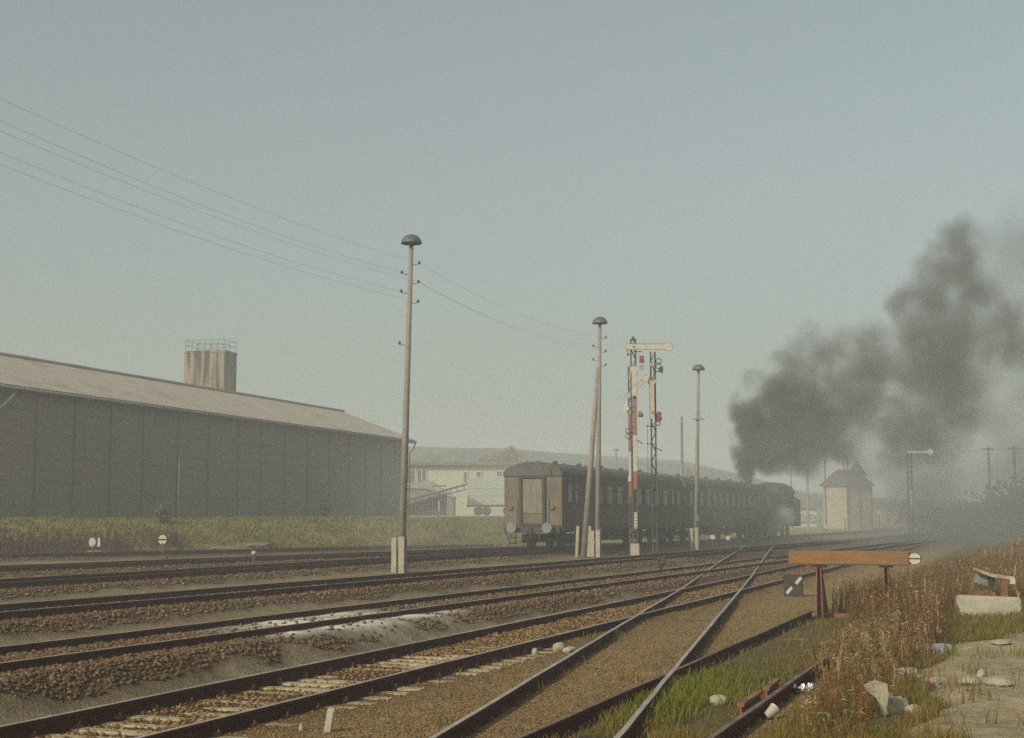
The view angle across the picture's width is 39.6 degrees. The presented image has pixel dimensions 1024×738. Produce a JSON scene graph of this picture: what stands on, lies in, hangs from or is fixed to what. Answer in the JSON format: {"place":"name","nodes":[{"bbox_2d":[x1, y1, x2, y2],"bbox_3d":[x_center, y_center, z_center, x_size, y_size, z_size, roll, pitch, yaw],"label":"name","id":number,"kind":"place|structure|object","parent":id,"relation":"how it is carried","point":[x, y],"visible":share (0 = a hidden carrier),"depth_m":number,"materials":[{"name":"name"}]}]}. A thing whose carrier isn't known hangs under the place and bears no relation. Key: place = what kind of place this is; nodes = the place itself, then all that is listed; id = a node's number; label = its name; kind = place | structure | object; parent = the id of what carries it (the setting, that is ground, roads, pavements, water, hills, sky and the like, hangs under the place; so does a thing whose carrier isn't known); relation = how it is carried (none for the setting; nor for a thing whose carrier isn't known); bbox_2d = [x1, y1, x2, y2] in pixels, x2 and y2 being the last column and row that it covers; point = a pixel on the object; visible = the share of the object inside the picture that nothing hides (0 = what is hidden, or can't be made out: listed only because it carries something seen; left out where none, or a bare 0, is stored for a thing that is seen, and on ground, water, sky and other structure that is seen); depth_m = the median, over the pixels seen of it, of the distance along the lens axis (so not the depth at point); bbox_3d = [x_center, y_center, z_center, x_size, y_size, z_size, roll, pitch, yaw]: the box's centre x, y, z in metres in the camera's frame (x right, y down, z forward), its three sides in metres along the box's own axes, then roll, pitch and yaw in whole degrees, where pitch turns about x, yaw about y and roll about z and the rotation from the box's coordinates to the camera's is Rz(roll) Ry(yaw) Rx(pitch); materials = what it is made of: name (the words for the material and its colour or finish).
{"place":"outdoors","nodes":[
{"label":"outdoors","id":0,"kind":"place"},
{"bbox_2d":[0,514,919,553],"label":"grassy bank terrain","id":1,"kind":"structure","parent":0,"point":[803,530],"depth_m":79.61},
{"bbox_2d":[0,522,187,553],"bbox_3d":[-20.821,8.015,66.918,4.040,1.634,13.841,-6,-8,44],"label":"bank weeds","id":2,"kind":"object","parent":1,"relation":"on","point":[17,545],"visible":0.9,"depth_m":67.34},
{"bbox_2d":[154,504,169,523],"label":"bush","id":3,"kind":"object","parent":1,"relation":"on","point":[161,513],"visible":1,"depth_m":75.56,"materials":[{"name":"green plant"}]},
{"bbox_2d":[0,352,416,517],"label":"warehouse","id":4,"kind":"structure","parent":1,"relation":"on","point":[76,440],"depth_m":89.44,"materials":[{"name":"grey metal"}]},
{"bbox_2d":[184,339,236,391],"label":"silo tower","id":5,"kind":"structure","parent":1,"relation":"on","point":[216,368],"depth_m":127.52,"materials":[{"name":"concrete"}]},
{"bbox_2d":[208,546,254,548],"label":"gravel heap","id":6,"kind":"object","parent":1,"relation":"on","point":[230,547],"visible":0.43,"depth_m":72.18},
{"bbox_2d":[235,542,274,546],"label":"gravel heap","id":7,"kind":"object","parent":1,"relation":"on","point":[257,544],"visible":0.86,"depth_m":74.11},
{"bbox_2d":[318,502,330,515],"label":"bush","id":8,"kind":"object","parent":1,"relation":"on","point":[324,508],"visible":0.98,"depth_m":94.34,"materials":[{"name":"grey plant"}]},
{"bbox_2d":[384,504,395,516],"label":"bush","id":9,"kind":"object","parent":1,"relation":"on","point":[389,510],"visible":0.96,"depth_m":107.34,"materials":[{"name":"grey plant"}]},
{"bbox_2d":[407,481,456,515],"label":"grey shed","id":10,"kind":"structure","parent":1,"relation":"on","point":[419,488],"depth_m":147.37,"materials":[{"name":"metal"}]},
{"bbox_2d":[407,483,466,516],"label":"conveyor","id":11,"kind":"object","parent":1,"relation":"on","point":[419,507],"visible":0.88,"depth_m":137.79,"materials":[{"name":"metal"}]},
{"bbox_2d":[407,463,518,515],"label":"cream building","id":12,"kind":"structure","parent":1,"relation":"on","point":[449,475],"depth_m":164.56,"materials":[{"name":"paint"}]},
{"bbox_2d":[407,469,415,482],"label":"window","id":13,"kind":"structure","parent":12,"relation":"in","point":[412,471],"depth_m":164.55,"materials":[{"name":"white glass"}]},
{"bbox_2d":[416,469,426,481],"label":"window","id":14,"kind":"structure","parent":12,"relation":"in","point":[421,474],"depth_m":164.55,"materials":[{"name":"white glass"}]},
{"bbox_2d":[462,471,467,483],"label":"window","id":15,"kind":"structure","parent":12,"relation":"in","point":[465,473],"depth_m":164.51,"materials":[{"name":"white glass"}]},
{"bbox_2d":[475,471,481,477],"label":"window","id":16,"kind":"structure","parent":12,"relation":"in","point":[478,474],"depth_m":164.55,"materials":[{"name":"white glass"}]},
{"bbox_2d":[495,471,503,477],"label":"window","id":17,"kind":"structure","parent":12,"relation":"in","point":[499,474],"depth_m":164.55,"materials":[{"name":"white glass"}]},
{"bbox_2d":[466,478,503,514],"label":"box trailer","id":18,"kind":"object","parent":1,"relation":"on","point":[486,493],"visible":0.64,"depth_m":131.53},
{"bbox_2d":[478,445,532,462],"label":"tree","id":19,"kind":"object","parent":1,"relation":"on","point":[511,457],"visible":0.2,"depth_m":187.83,"materials":[{"name":"grey plant"}]},
{"bbox_2d":[613,448,619,469],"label":"pole","id":20,"kind":"object","parent":1,"relation":"on","point":[615,449],"visible":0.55,"depth_m":149.81,"materials":[{"name":"grey metal"}]},
{"bbox_2d":[680,417,683,475],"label":"pole","id":21,"kind":"object","parent":1,"relation":"on","point":[681,441],"visible":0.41,"depth_m":107.92,"materials":[{"name":"grey metal"}]},
{"bbox_2d":[788,467,793,530],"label":"pole","id":22,"kind":"object","parent":1,"relation":"on","point":[790,473],"visible":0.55,"depth_m":189.43,"materials":[{"name":"wood"}]},
{"bbox_2d":[784,496,818,526],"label":"house","id":23,"kind":"structure","parent":1,"relation":"on","point":[813,507],"depth_m":229.12,"materials":[{"name":"beige concrete"}]},
{"bbox_2d":[806,450,809,531],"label":"pole","id":24,"kind":"object","parent":1,"relation":"on","point":[807,504],"visible":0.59,"depth_m":174.26,"materials":[{"name":"wood"}]},
{"bbox_2d":[824,443,826,530],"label":"pole","id":25,"kind":"object","parent":1,"relation":"on","point":[825,488],"visible":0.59,"depth_m":189.31,"materials":[{"name":"paint"}]},
{"bbox_2d":[0,527,1023,737],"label":"ground","id":26,"kind":"structure","parent":0,"point":[35,705],"depth_m":23.32,"materials":[{"name":"gravel"}]},
{"bbox_2d":[89,536,99,552],"bbox_3d":[-18.085,7.789,61.636,0.500,1.103,0.340,0,-6,0],"label":"point lantern","id":27,"kind":"object","parent":26,"relation":"on","point":[94,541],"visible":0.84,"depth_m":61.63,"materials":[{"name":"paint"}]},
{"bbox_2d":[157,533,167,559],"bbox_3d":[-15.143,7.734,61.642,0.400,1.214,0.340,0,-6,0],"label":"point lantern","id":28,"kind":"object","parent":26,"relation":"on","point":[163,537],"visible":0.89,"depth_m":61.63,"materials":[{"name":"paint"}]},
{"bbox_2d":[0,544,493,559],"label":"railway track","id":29,"kind":"structure","parent":26,"relation":"on","point":[183,552],"depth_m":66.08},
{"bbox_2d":[252,551,255,564],"bbox_3d":[-8.638,6.458,47.587,0.120,0.756,0.240,0,-6,0],"label":"marker lantern","id":30,"kind":"object","parent":26,"relation":"on","point":[253,557],"visible":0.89,"depth_m":47.56,"materials":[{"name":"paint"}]},
{"bbox_2d":[324,707,335,731],"bbox_3d":[-1.674,3.240,13.050,0.083,0.268,0.142,5,-8,-41],"label":"marker stake","id":31,"kind":"object","parent":26,"relation":"on","point":[329,721],"visible":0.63,"depth_m":13.02,"materials":[{"name":"white concrete"}]},
{"bbox_2d":[0,540,710,572],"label":"railway track","id":32,"kind":"structure","parent":26,"relation":"on","point":[84,565],"depth_m":53.09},
{"bbox_2d":[391,234,421,572],"bbox_3d":[-3.541,1.139,47.939,0.941,11.507,0.720,0,-6,0],"label":"lamp pole","id":33,"kind":"object","parent":26,"relation":"on","point":[411,240],"visible":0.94,"depth_m":47.75,"materials":[{"name":"weathered wood"},{"name":"grey enamel"},{"name":"dark painted metal"}]},
{"bbox_2d":[0,152,393,289],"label":"wire","id":34,"kind":"object","parent":33,"relation":"attached to","point":[181,223],"visible":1,"depth_m":34.54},
{"bbox_2d":[6,123,398,271],"bbox_3d":[-7.277,-4.178,37.424,0.005,0.499,23.086,-2,-6,18],"label":"wire","id":35,"kind":"object","parent":33,"relation":"attached to","point":[181,197],"visible":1,"depth_m":34.52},
{"bbox_2d":[0,164,413,300],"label":"wire","id":36,"kind":"object","parent":33,"relation":"attached to","point":[185,233],"visible":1,"depth_m":33.58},
{"bbox_2d":[2,99,413,261],"bbox_3d":[-6.983,-4.535,37.461,0.005,0.430,23.272,-2,-6,19],"label":"wire","id":37,"kind":"object","parent":33,"relation":"attached to","point":[192,182],"visible":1,"depth_m":34.74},
{"bbox_2d":[1,131,417,281],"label":"wire","id":38,"kind":"object","parent":33,"relation":"attached to","point":[199,211],"visible":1,"depth_m":35.01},
{"bbox_2d":[0,529,905,589],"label":"railway track","id":39,"kind":"structure","parent":26,"relation":"on","point":[59,580],"depth_m":45.69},
{"bbox_2d":[503,461,682,549],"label":"passenger coach","id":40,"kind":"object","parent":39,"relation":"on","point":[548,499],"visible":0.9,"depth_m":67.44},
{"bbox_2d":[566,480,572,527],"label":"door","id":41,"kind":"structure","parent":40,"relation":"in","point":[569,483],"depth_m":66.02,"materials":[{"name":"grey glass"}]},
{"bbox_2d":[574,483,579,503],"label":"window","id":42,"kind":"structure","parent":40,"relation":"in","point":[576,485],"depth_m":67.08,"materials":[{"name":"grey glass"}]},
{"bbox_2d":[584,484,592,503],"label":"window","id":43,"kind":"structure","parent":40,"relation":"in","point":[584,484],"depth_m":68.15,"materials":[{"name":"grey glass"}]},
{"bbox_2d":[606,485,613,504],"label":"window","id":44,"kind":"structure","parent":40,"relation":"in","point":[609,488],"depth_m":71.57,"materials":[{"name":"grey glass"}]},
{"bbox_2d":[616,486,623,504],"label":"window","id":45,"kind":"structure","parent":40,"relation":"in","point":[620,489],"depth_m":73.16,"materials":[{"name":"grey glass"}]},
{"bbox_2d":[626,486,630,504],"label":"window","id":46,"kind":"structure","parent":40,"relation":"in","point":[627,488],"depth_m":74.25,"materials":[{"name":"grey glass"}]},
{"bbox_2d":[638,487,642,505],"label":"window","id":47,"kind":"structure","parent":40,"relation":"in","point":[640,497],"depth_m":76.32,"materials":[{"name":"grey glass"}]},
{"bbox_2d":[645,488,650,505],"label":"window","id":48,"kind":"structure","parent":40,"relation":"in","point":[647,490],"depth_m":77.56,"materials":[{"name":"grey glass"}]},
{"bbox_2d":[654,488,659,505],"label":"window","id":49,"kind":"structure","parent":40,"relation":"in","point":[658,490],"depth_m":79.28,"materials":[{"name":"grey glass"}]},
{"bbox_2d":[662,489,667,505],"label":"window","id":50,"kind":"structure","parent":40,"relation":"in","point":[664,491],"depth_m":80.59,"materials":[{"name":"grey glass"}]},
{"bbox_2d":[671,489,674,506],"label":"window","id":51,"kind":"structure","parent":40,"relation":"in","point":[672,490],"depth_m":82.10,"materials":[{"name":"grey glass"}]},
{"bbox_2d":[676,488,680,525],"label":"door","id":52,"kind":"structure","parent":40,"relation":"in","point":[678,508],"depth_m":82.94,"materials":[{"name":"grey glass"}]},
{"bbox_2d":[642,473,761,542],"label":"passenger coach","id":53,"kind":"object","parent":39,"relation":"on","point":[726,504],"visible":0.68,"depth_m":92.66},
{"bbox_2d":[688,488,692,524],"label":"door","id":54,"kind":"structure","parent":53,"relation":"in","point":[690,490],"depth_m":85.54,"materials":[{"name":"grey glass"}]},
{"bbox_2d":[699,491,704,506],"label":"window","id":55,"kind":"structure","parent":53,"relation":"in","point":[701,493],"depth_m":88.02,"materials":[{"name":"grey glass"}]},
{"bbox_2d":[706,492,710,506],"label":"window","id":56,"kind":"structure","parent":53,"relation":"in","point":[708,494],"depth_m":89.53,"materials":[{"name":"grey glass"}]},
{"bbox_2d":[713,492,717,507],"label":"window","id":57,"kind":"structure","parent":53,"relation":"in","point":[715,499],"depth_m":91.15,"materials":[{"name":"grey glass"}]},
{"bbox_2d":[719,492,723,507],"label":"window","id":58,"kind":"structure","parent":53,"relation":"in","point":[721,495],"depth_m":92.60,"materials":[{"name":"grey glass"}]},
{"bbox_2d":[725,493,729,507],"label":"window","id":59,"kind":"structure","parent":53,"relation":"in","point":[727,495],"depth_m":94.08,"materials":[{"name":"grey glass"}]},
{"bbox_2d":[731,493,735,507],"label":"window","id":60,"kind":"structure","parent":53,"relation":"in","point":[733,496],"depth_m":95.62,"materials":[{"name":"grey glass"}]},
{"bbox_2d":[737,494,740,507],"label":"window","id":61,"kind":"structure","parent":53,"relation":"in","point":[738,495],"depth_m":97.03,"materials":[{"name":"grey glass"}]},
{"bbox_2d":[743,494,746,507],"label":"window","id":62,"kind":"structure","parent":53,"relation":"in","point":[744,495],"depth_m":98.67,"materials":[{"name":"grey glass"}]},
{"bbox_2d":[748,494,751,508],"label":"window","id":63,"kind":"structure","parent":53,"relation":"in","point":[749,496],"depth_m":100.05,"materials":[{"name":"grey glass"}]},
{"bbox_2d":[757,493,759,523],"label":"door","id":64,"kind":"structure","parent":53,"relation":"in","point":[758,494],"depth_m":102.40,"materials":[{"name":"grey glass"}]},
{"bbox_2d":[729,481,800,537],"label":"steam locomotive","id":65,"kind":"object","parent":39,"relation":"on","point":[780,505],"visible":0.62,"depth_m":111.07,"materials":[{"name":"grey metal"}]},
{"bbox_2d":[0,531,949,620],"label":"railway track","id":66,"kind":"structure","parent":26,"relation":"on","point":[141,599],"depth_m":34.06,"materials":[{"name":"metal"}]},
{"bbox_2d":[0,533,960,737],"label":"railway track","id":67,"kind":"structure","parent":26,"relation":"on","point":[82,719],"depth_m":16.23,"materials":[{"name":"metal"}]},
{"bbox_2d":[0,534,980,671],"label":"railway track","id":68,"kind":"structure","parent":26,"relation":"on","point":[38,662],"depth_m":23.75,"materials":[{"name":"metal"}]},
{"bbox_2d":[553,642,564,651],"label":"stone","id":69,"kind":"object","parent":26,"relation":"on","point":[558,646],"visible":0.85,"depth_m":20.76,"materials":[{"name":"stone"}]},
{"bbox_2d":[562,646,576,652],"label":"stone","id":70,"kind":"object","parent":26,"relation":"on","point":[569,649],"visible":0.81,"depth_m":20.60,"materials":[{"name":"stone"}]},
{"bbox_2d":[575,317,607,557],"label":"lamp pole","id":71,"kind":"object","parent":26,"relation":"on","point":[587,547],"visible":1,"depth_m":65.03,"materials":[{"name":"weathered wood"},{"name":"pale concrete"},{"name":"dark painted metal"}]},
{"bbox_2d":[429,546,772,737],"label":"railway track","id":72,"kind":"structure","parent":26,"relation":"on","point":[476,720],"depth_m":16.64,"materials":[{"name":"metal"}]},
{"bbox_2d":[624,366,648,555],"bbox_3d":[5.617,4.104,63.868,1.161,8.506,0.294,0,-6,0],"label":"semaphore signal","id":73,"kind":"object","parent":26,"relation":"on","point":[645,378],"visible":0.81,"depth_m":63.93,"materials":[{"name":"paint"}]},
{"bbox_2d":[626,336,672,555],"bbox_3d":[5.954,3.615,61.308,2.053,10.117,0.520,0,-6,0],"label":"semaphore signal","id":74,"kind":"object","parent":26,"relation":"on","point":[635,547],"visible":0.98,"depth_m":61.35,"materials":[{"name":"paint"}]},
{"bbox_2d":[646,352,662,556],"bbox_3d":[6.239,3.834,61.898,0.751,9.236,0.420,0,-6,0],"label":"semaphore signal","id":75,"kind":"object","parent":26,"relation":"on","point":[657,416],"visible":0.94,"depth_m":61.92,"materials":[{"name":"paint"}]},
{"bbox_2d":[656,557,666,568],"bbox_3d":[5.517,7.196,52.538,0.439,0.558,0.412,0,-6,0],"label":"bush","id":76,"kind":"object","parent":26,"relation":"on","point":[661,562],"visible":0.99,"depth_m":52.48,"materials":[{"name":"green plant"}]},
{"bbox_2d":[514,611,839,737],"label":"railway track","id":77,"kind":"structure","parent":26,"relation":"on","point":[740,725],"depth_m":14.65,"materials":[{"name":"metal"}]},
{"bbox_2d":[690,364,704,549],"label":"lamp pole","id":78,"kind":"object","parent":26,"relation":"on","point":[698,368],"visible":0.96,"depth_m":79.48,"materials":[{"name":"wood"}]},
{"bbox_2d":[709,695,729,705],"bbox_3d":[2.156,3.448,14.797,0.213,0.124,0.201,3,-6,-23],"label":"stone","id":79,"kind":"object","parent":26,"relation":"on","point":[714,699],"visible":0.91,"depth_m":14.72,"materials":[{"name":"stone"}]},
{"bbox_2d":[434,573,1023,737],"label":"grass","id":80,"kind":"structure","parent":26,"relation":"on","point":[959,626],"depth_m":15.18,"materials":[{"name":"plant"}]},
{"bbox_2d":[737,690,762,714],"bbox_3d":[2.394,3.360,14.276,0.070,0.140,1.080,-2,-6,19],"label":"rail offcut","id":81,"kind":"object","parent":26,"relation":"on","point":[746,703],"visible":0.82,"depth_m":14.14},
{"bbox_2d":[764,703,778,718],"bbox_3d":[2.495,3.306,13.716,0.130,0.110,0.110,-36,12,-27],"label":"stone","id":82,"kind":"object","parent":26,"relation":"on","point":[772,709],"visible":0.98,"depth_m":13.69,"materials":[{"name":"stone"}]},
{"bbox_2d":[763,678,780,696],"bbox_3d":[2.837,3.490,15.517,0.070,0.140,0.926,-2,-6,18],"label":"rail offcut","id":83,"kind":"object","parent":26,"relation":"on","point":[771,686],"visible":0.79,"depth_m":15.42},
{"bbox_2d":[783,572,802,596],"bbox_3d":[6.941,5.319,35.089,0.470,0.625,0.276,-1,-6,12],"label":"point indicator","id":84,"kind":"object","parent":26,"relation":"on","point":[793,584],"visible":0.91,"depth_m":34.97,"materials":[{"name":"grey metal"}]},
{"bbox_2d":[793,683,809,691],"bbox_3d":[3.197,3.514,15.717,0.119,0.091,0.186,21,-14,-22],"label":"crumpled paper","id":85,"kind":"object","parent":26,"relation":"on","point":[802,686],"visible":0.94,"depth_m":15.66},
{"bbox_2d":[819,457,874,528],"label":"signal box","id":86,"kind":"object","parent":26,"relation":"on","point":[849,493],"visible":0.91,"depth_m":207.96,"materials":[{"name":"pale plaster"},{"name":"roof tile"},{"name":"glass"}]},
{"bbox_2d":[789,550,921,617],"bbox_3d":[6.757,4.234,27.795,2.495,1.368,1.170,-2,-6,20],"label":"buffer stop","id":87,"kind":"object","parent":26,"relation":"on","point":[885,560],"visible":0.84,"depth_m":27.42,"materials":[{"name":"brown wood"}]},
{"bbox_2d":[864,680,908,715],"bbox_3d":[3.769,3.275,14.225,0.378,0.379,0.873,-3,-6,23],"label":"broken slab","id":88,"kind":"object","parent":26,"relation":"on","point":[883,697],"depth_m":13.91,"materials":[{"name":"concrete"}]},
{"bbox_2d":[898,667,916,677],"bbox_3d":[4.683,3.630,16.850,0.184,0.184,0.135,1,-6,-11],"label":"stone","id":89,"kind":"object","parent":26,"relation":"on","point":[908,670],"visible":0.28,"depth_m":16.80,"materials":[{"name":"stone"}]},
{"bbox_2d":[791,537,1023,737],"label":"weeds","id":90,"kind":"object","parent":26,"relation":"on","point":[916,605],"visible":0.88,"depth_m":21.43,"materials":[{"name":"plant"}]},
{"bbox_2d":[905,704,921,713],"bbox_3d":[3.994,3.386,14.152,0.191,0.108,0.180,1,-6,-13],"label":"stone","id":91,"kind":"object","parent":26,"relation":"on","point":[911,705],"visible":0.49,"depth_m":14.10,"materials":[{"name":"stone"}]},
{"bbox_2d":[906,449,932,539],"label":"semaphore signal","id":92,"kind":"object","parent":26,"relation":"on","point":[911,509],"visible":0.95,"depth_m":106.58,"materials":[{"name":"paint"}]},
{"bbox_2d":[928,643,952,654],"bbox_3d":[6.077,4.009,20.289,0.368,0.182,0.218,1,-6,-6],"label":"stone","id":93,"kind":"object","parent":26,"relation":"on","point":[940,646],"visible":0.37,"depth_m":20.19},
{"bbox_2d":[875,477,1023,537],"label":"wood","id":94,"kind":"object","parent":26,"relation":"on","point":[1001,517],"visible":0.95,"depth_m":144.67,"materials":[{"name":"green plant"}]},
{"bbox_2d":[956,595,1020,616],"bbox_3d":[9.404,4.700,28.098,1.207,0.420,0.420,0,-6,14],"label":"concrete block","id":95,"kind":"object","parent":26,"relation":"on","point":[969,604],"depth_m":27.92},
{"bbox_2d":[982,447,994,507],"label":"pole","id":96,"kind":"object","parent":26,"relation":"on","point":[989,474],"visible":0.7,"depth_m":149.56,"materials":[{"name":"paint"}]},
{"bbox_2d":[968,568,1020,597],"bbox_3d":[10.099,4.631,29.753,1.012,0.945,0.505,-1,-6,8],"label":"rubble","id":97,"kind":"object","parent":26,"relation":"on","point":[987,579],"visible":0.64,"depth_m":29.59,"materials":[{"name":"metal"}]},
{"bbox_2d":[1008,447,1019,536],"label":"pole","id":98,"kind":"object","parent":26,"relation":"on","point":[1014,471],"visible":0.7,"depth_m":144.57,"materials":[{"name":"paint"}]},
{"bbox_2d":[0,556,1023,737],"bbox_3d":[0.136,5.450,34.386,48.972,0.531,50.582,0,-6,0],"label":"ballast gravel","id":99,"kind":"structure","parent":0,"point":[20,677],"depth_m":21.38,"materials":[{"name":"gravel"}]},
{"bbox_2d":[0,0,1023,500],"label":"sky","id":100,"kind":"structure","parent":0,"point":[818,205],"materials":[{"name":"blue"}]},
{"bbox_2d":[407,446,994,526],"bbox_3d":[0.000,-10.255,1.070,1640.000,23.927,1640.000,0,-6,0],"label":"hills","id":101,"kind":"structure","parent":0,"point":[890,508],"depth_m":349.70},
{"bbox_2d":[912,632,1023,737],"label":"gravel path","id":102,"kind":"structure","parent":0,"point":[1009,700],"depth_m":14.89,"materials":[{"name":"gravel"}]},
{"bbox_2d":[929,676,941,686],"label":"stone","id":103,"kind":"object","parent":102,"relation":"on","point":[937,680],"visible":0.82,"depth_m":15.92,"materials":[{"name":"stone"}]},
{"bbox_2d":[958,676,980,685],"bbox_3d":[5.079,3.466,15.803,0.243,0.102,0.326,-1,-6,10],"label":"stone","id":104,"kind":"object","parent":102,"relation":"on","point":[977,682],"visible":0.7,"depth_m":15.70,"materials":[{"name":"stone"}]},
{"bbox_2d":[977,669,985,676],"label":"stone","id":105,"kind":"object","parent":102,"relation":"on","point":[981,671],"visible":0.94,"depth_m":16.54,"materials":[{"name":"stone"}]},
{"bbox_2d":[982,677,1011,686],"bbox_3d":[5.356,3.453,15.705,0.291,0.103,0.496,1,-6,-8],"label":"stone","id":106,"kind":"object","parent":102,"relation":"on","point":[999,681],"visible":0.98,"depth_m":15.57,"materials":[{"name":"stone"}]},
{"bbox_2d":[991,639,1011,644],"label":"stone","id":107,"kind":"object","parent":102,"relation":"on","point":[1001,641],"visible":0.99,"depth_m":20.66,"materials":[{"name":"stone"}]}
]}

